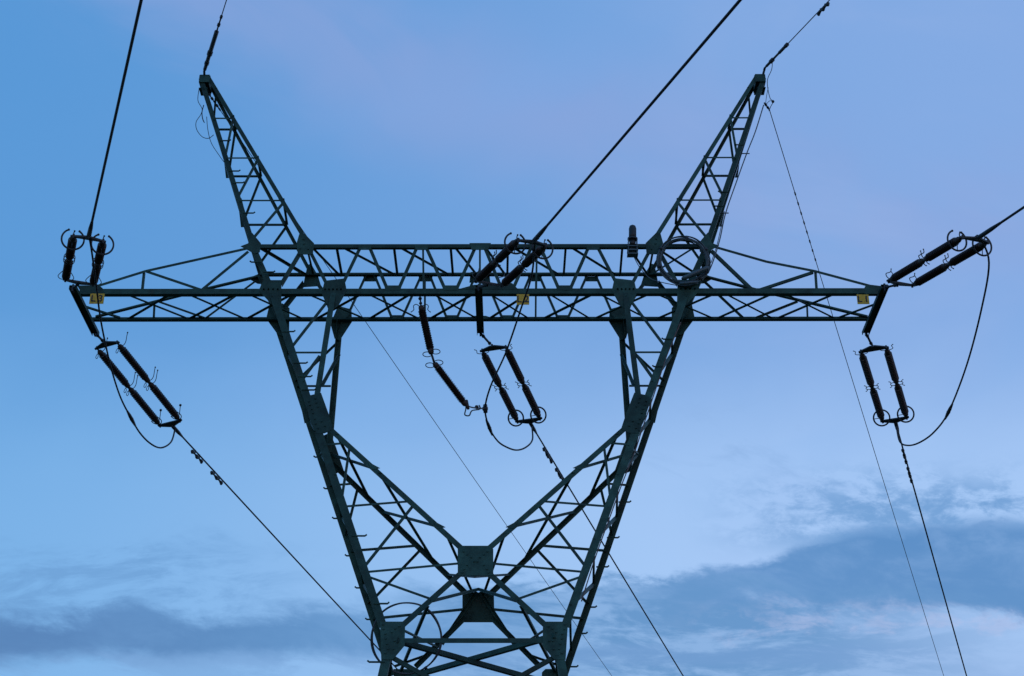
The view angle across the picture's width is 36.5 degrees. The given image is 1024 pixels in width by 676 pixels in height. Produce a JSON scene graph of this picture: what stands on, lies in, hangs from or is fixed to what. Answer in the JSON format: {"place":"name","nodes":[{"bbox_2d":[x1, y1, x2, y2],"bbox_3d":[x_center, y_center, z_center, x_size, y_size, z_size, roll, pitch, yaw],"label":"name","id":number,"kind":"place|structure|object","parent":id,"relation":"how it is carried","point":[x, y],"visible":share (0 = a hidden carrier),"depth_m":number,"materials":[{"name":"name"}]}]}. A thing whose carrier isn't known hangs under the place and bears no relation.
{"place":"outdoors","nodes":[
{"label":"outdoors","id":0,"kind":"place"},
{"bbox_2d":[0,0,1023,675],"label":"sky","id":1,"kind":"structure","parent":0,"point":[758,532],"materials":[{"name":"blue"}]},
{"label":"ground","id":2,"kind":"structure","parent":0,"visible":0},
{"bbox_2d":[69,74,887,675],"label":"transmission tower","id":3,"kind":"structure","parent":2,"relation":"on","point":[471,562],"depth_m":35.52,"materials":[{"name":"grey metal"}]},
{"bbox_2d":[58,228,113,288],"bbox_3d":[-9.240,-1.533,33.514,1.088,0.860,3.500,8,-29,-15],"label":"insulator string","id":4,"kind":"object","parent":3,"relation":"attached to","point":[69,254],"visible":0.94,"depth_m":32.85,"materials":[{"name":"brown ceramic"}]},
{"bbox_2d":[86,0,142,238],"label":"power line","id":5,"kind":"object","parent":4,"relation":"attached to","point":[89,231],"visible":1,"depth_m":27.23,"materials":[{"name":"metal"}]},
{"bbox_2d":[89,239,175,448],"bbox_3d":[-8.895,0.529,35.392,0.653,1.422,8.614,-1,-28,1],"label":"jumper cable","id":6,"kind":"object","parent":4,"relation":"hanging from","point":[131,418],"visible":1,"depth_m":35.48,"materials":[{"name":"metal"}]},
{"bbox_2d":[89,291,104,303],"bbox_3d":[-9.471,-0.922,35.408,0.327,0.328,0.022,0,-28,0],"label":"phase sign","id":7,"kind":"object","parent":3,"relation":"attached to","point":[93,299],"visible":0.89,"depth_m":35.38,"materials":[{"name":"yellow metal"}]},
{"bbox_2d":[94,332,181,427],"bbox_3d":[-9.266,0.963,38.176,0.922,1.367,3.396,-12,-30,22],"label":"insulator string","id":8,"kind":"object","parent":3,"relation":"attached to","point":[143,375],"visible":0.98,"depth_m":38.24,"materials":[{"name":"brown ceramic"}]},
{"bbox_2d":[171,425,397,668],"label":"power line","id":9,"kind":"object","parent":8,"relation":"attached to","point":[201,460],"visible":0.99,"depth_m":42.12,"materials":[{"name":"metal"}]},
{"bbox_2d":[195,90,212,138],"bbox_3d":[-7.610,-5.583,38.572,0.514,1.525,0.017,0,-28,0],"label":"bonding wire","id":10,"kind":"object","parent":3,"relation":"attached to","point":[198,118],"visible":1,"depth_m":38.45,"materials":[{"name":"black metal"}]},
{"bbox_2d":[208,93,220,110],"bbox_3d":[-7.475,-5.927,38.984,0.390,0.410,0.063,17,-32,-29],"label":"tension fitting","id":11,"kind":"object","parent":3,"relation":"attached to","point":[211,98],"visible":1,"depth_m":38.97,"materials":[{"name":"black metal"}]},
{"bbox_2d":[203,0,226,74],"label":"earth wire","id":12,"kind":"object","parent":3,"relation":"attached to","point":[211,47],"visible":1,"depth_m":37.80,"materials":[{"name":"black metal"}]},
{"bbox_2d":[206,117,223,161],"bbox_3d":[-7.268,-4.872,37.960,0.633,1.489,0.050,-8,-29,15],"label":"slack cable","id":13,"kind":"object","parent":3,"relation":"attached to","point":[210,140],"visible":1,"depth_m":37.94,"materials":[{"name":"metal"}]},
{"bbox_2d":[370,602,441,674],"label":"cable coil","id":14,"kind":"object","parent":3,"relation":"attached to","point":[425,667],"visible":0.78,"depth_m":31.18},
{"bbox_2d":[221,111,611,675],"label":"earth wire","id":15,"kind":"object","parent":3,"relation":"attached to","point":[441,431],"visible":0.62,"depth_m":50.28,"materials":[{"name":"black metal"}]},
{"bbox_2d":[411,297,487,415],"bbox_3d":[-1.177,0.584,35.842,0.798,2.754,2.690,-21,-34,34],"label":"insulator string","id":16,"kind":"object","parent":3,"relation":"hanging from","point":[457,393],"visible":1,"depth_m":35.24,"materials":[{"name":"brown ceramic"}]},
{"bbox_2d":[474,333,546,426],"bbox_3d":[-0.079,1.070,38.261,1.040,0.949,3.654,-8,-29,15],"label":"insulator string","id":17,"kind":"object","parent":3,"relation":"attached to","point":[503,393],"visible":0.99,"depth_m":38.51,"materials":[{"name":"brown ceramic"}]},
{"bbox_2d":[529,422,683,675],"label":"power line","id":18,"kind":"object","parent":17,"relation":"hanging from","point":[551,460],"visible":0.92,"depth_m":42.96,"materials":[{"name":"metal"}]},
{"bbox_2d":[472,232,553,288],"bbox_3d":[-0.222,-1.520,33.364,1.086,1.039,3.598,11,-30,-20],"label":"insulator string","id":19,"kind":"object","parent":3,"relation":"attached to","point":[506,251],"visible":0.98,"depth_m":32.85,"materials":[{"name":"brown ceramic"}]},
{"bbox_2d":[484,242,535,450],"bbox_3d":[-0.061,0.676,35.421,1.196,1.295,9.060,0,-28,0],"label":"jumper cable","id":20,"kind":"object","parent":19,"relation":"hanging from","point":[490,429],"visible":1,"depth_m":35.42,"materials":[{"name":"metal"}]},
{"bbox_2d":[532,0,741,242],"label":"power line","id":21,"kind":"object","parent":19,"relation":"attached to","point":[538,235],"visible":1,"depth_m":26.97,"materials":[{"name":"metal"}]},
{"bbox_2d":[517,292,528,304],"bbox_3d":[0.249,-0.904,35.379,0.285,0.335,0.022,0,-28,0],"label":"phase sign","id":22,"kind":"object","parent":3,"relation":"attached to","point":[520,297],"visible":0.78,"depth_m":35.36,"materials":[{"name":"yellow metal"}]},
{"bbox_2d":[581,322,680,601],"bbox_3d":[2.592,2.451,32.964,2.612,6.853,0.039,10,-30,-19],"label":"clipped cable","id":23,"kind":"object","parent":3,"relation":"attached to","point":[629,465],"visible":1,"depth_m":32.76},
{"bbox_2d":[627,225,637,257],"bbox_3d":[2.787,-2.266,35.995,0.259,0.823,0.235,0,-28,0],"label":"antenna unit","id":24,"kind":"object","parent":3,"relation":"attached to","point":[632,246],"visible":1,"depth_m":35.88,"materials":[{"name":"black paint"}]},
{"bbox_2d":[634,258,676,285],"bbox_3d":[3.300,-1.482,35.683,0.989,0.930,0.372,-5,-28,9],"label":"signal cable","id":25,"kind":"object","parent":24,"relation":"hanging from","point":[653,279],"visible":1,"depth_m":35.58,"materials":[{"name":"black rubber"}]},
{"bbox_2d":[656,236,710,285],"bbox_3d":[3.952,-1.758,35.708,1.258,1.320,0.293,0,-28,0],"label":"cable coil","id":26,"kind":"object","parent":3,"relation":"attached to","point":[703,272],"visible":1,"depth_m":35.64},
{"bbox_2d":[711,211,724,262],"bbox_3d":[4.801,-2.364,36.150,0.491,1.533,0.028,12,-30,-22],"label":"down lead cable","id":27,"kind":"object","parent":3,"relation":"attached to","point":[718,237],"visible":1,"depth_m":36.13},
{"bbox_2d":[708,105,763,273],"bbox_3d":[5.396,-3.658,37.123,1.967,5.321,0.114,11,-30,-19],"label":"down lead cable","id":28,"kind":"object","parent":3,"relation":"hanging from","point":[726,212],"visible":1,"depth_m":36.97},
{"bbox_2d":[767,63,774,109],"bbox_3d":[6.453,-6.413,39.108,0.186,1.426,0.349,14,-31,-24],"label":"bonding wire","id":29,"kind":"object","parent":3,"relation":"attached to","point":[772,101],"visible":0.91,"depth_m":38.89,"materials":[{"name":"black metal"}]},
{"bbox_2d":[762,0,829,73],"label":"earth wire","id":30,"kind":"object","parent":3,"relation":"attached to","point":[786,44],"visible":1,"depth_m":37.96,"materials":[{"name":"black metal"}]},
{"bbox_2d":[856,292,869,303],"bbox_3d":[7.999,-0.907,35.365,0.272,0.312,0.022,0,-28,0],"label":"phase sign","id":31,"kind":"object","parent":3,"relation":"attached to","point":[862,298],"visible":1,"depth_m":35.35,"materials":[{"name":"yellow metal"}]},
{"bbox_2d":[853,334,914,426],"bbox_3d":[9.133,1.052,38.102,1.040,1.052,3.451,-10,-30,18],"label":"insulator string","id":32,"kind":"object","parent":3,"relation":"attached to","point":[879,409],"visible":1,"depth_m":38.20,"materials":[{"name":"brown ceramic"}]},
{"bbox_2d":[894,422,966,675],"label":"power line","id":33,"kind":"object","parent":32,"relation":"attached to","point":[906,463],"visible":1,"depth_m":43.39,"materials":[{"name":"metal"}]},
{"bbox_2d":[885,230,991,288],"bbox_3d":[9.115,-1.563,33.505,1.087,0.984,3.470,8,-29,-14],"label":"insulator string","id":34,"kind":"object","parent":3,"relation":"attached to","point":[948,245],"visible":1,"depth_m":33.10,"materials":[{"name":"brown ceramic"}]},
{"bbox_2d":[896,239,989,445],"bbox_3d":[10.020,0.495,35.418,0.840,1.260,8.693,0,-28,0],"label":"jumper cable","id":35,"kind":"object","parent":34,"relation":"hanging from","point":[951,405],"visible":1,"depth_m":35.54,"materials":[{"name":"metal"}]},
{"bbox_2d":[976,206,1023,239],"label":"power line","id":36,"kind":"object","parent":34,"relation":"attached to","point":[986,232],"visible":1,"depth_m":31.38,"materials":[{"name":"metal"}]},
{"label":"tension fitting","id":37,"kind":"object","parent":3,"relation":"attached to","visible":0},
{"bbox_2d":[769,110,943,675],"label":"earth wire","id":38,"kind":"object","parent":37,"relation":"attached to","point":[848,366],"visible":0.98,"depth_m":47.08,"materials":[{"name":"black metal"}]}
]}

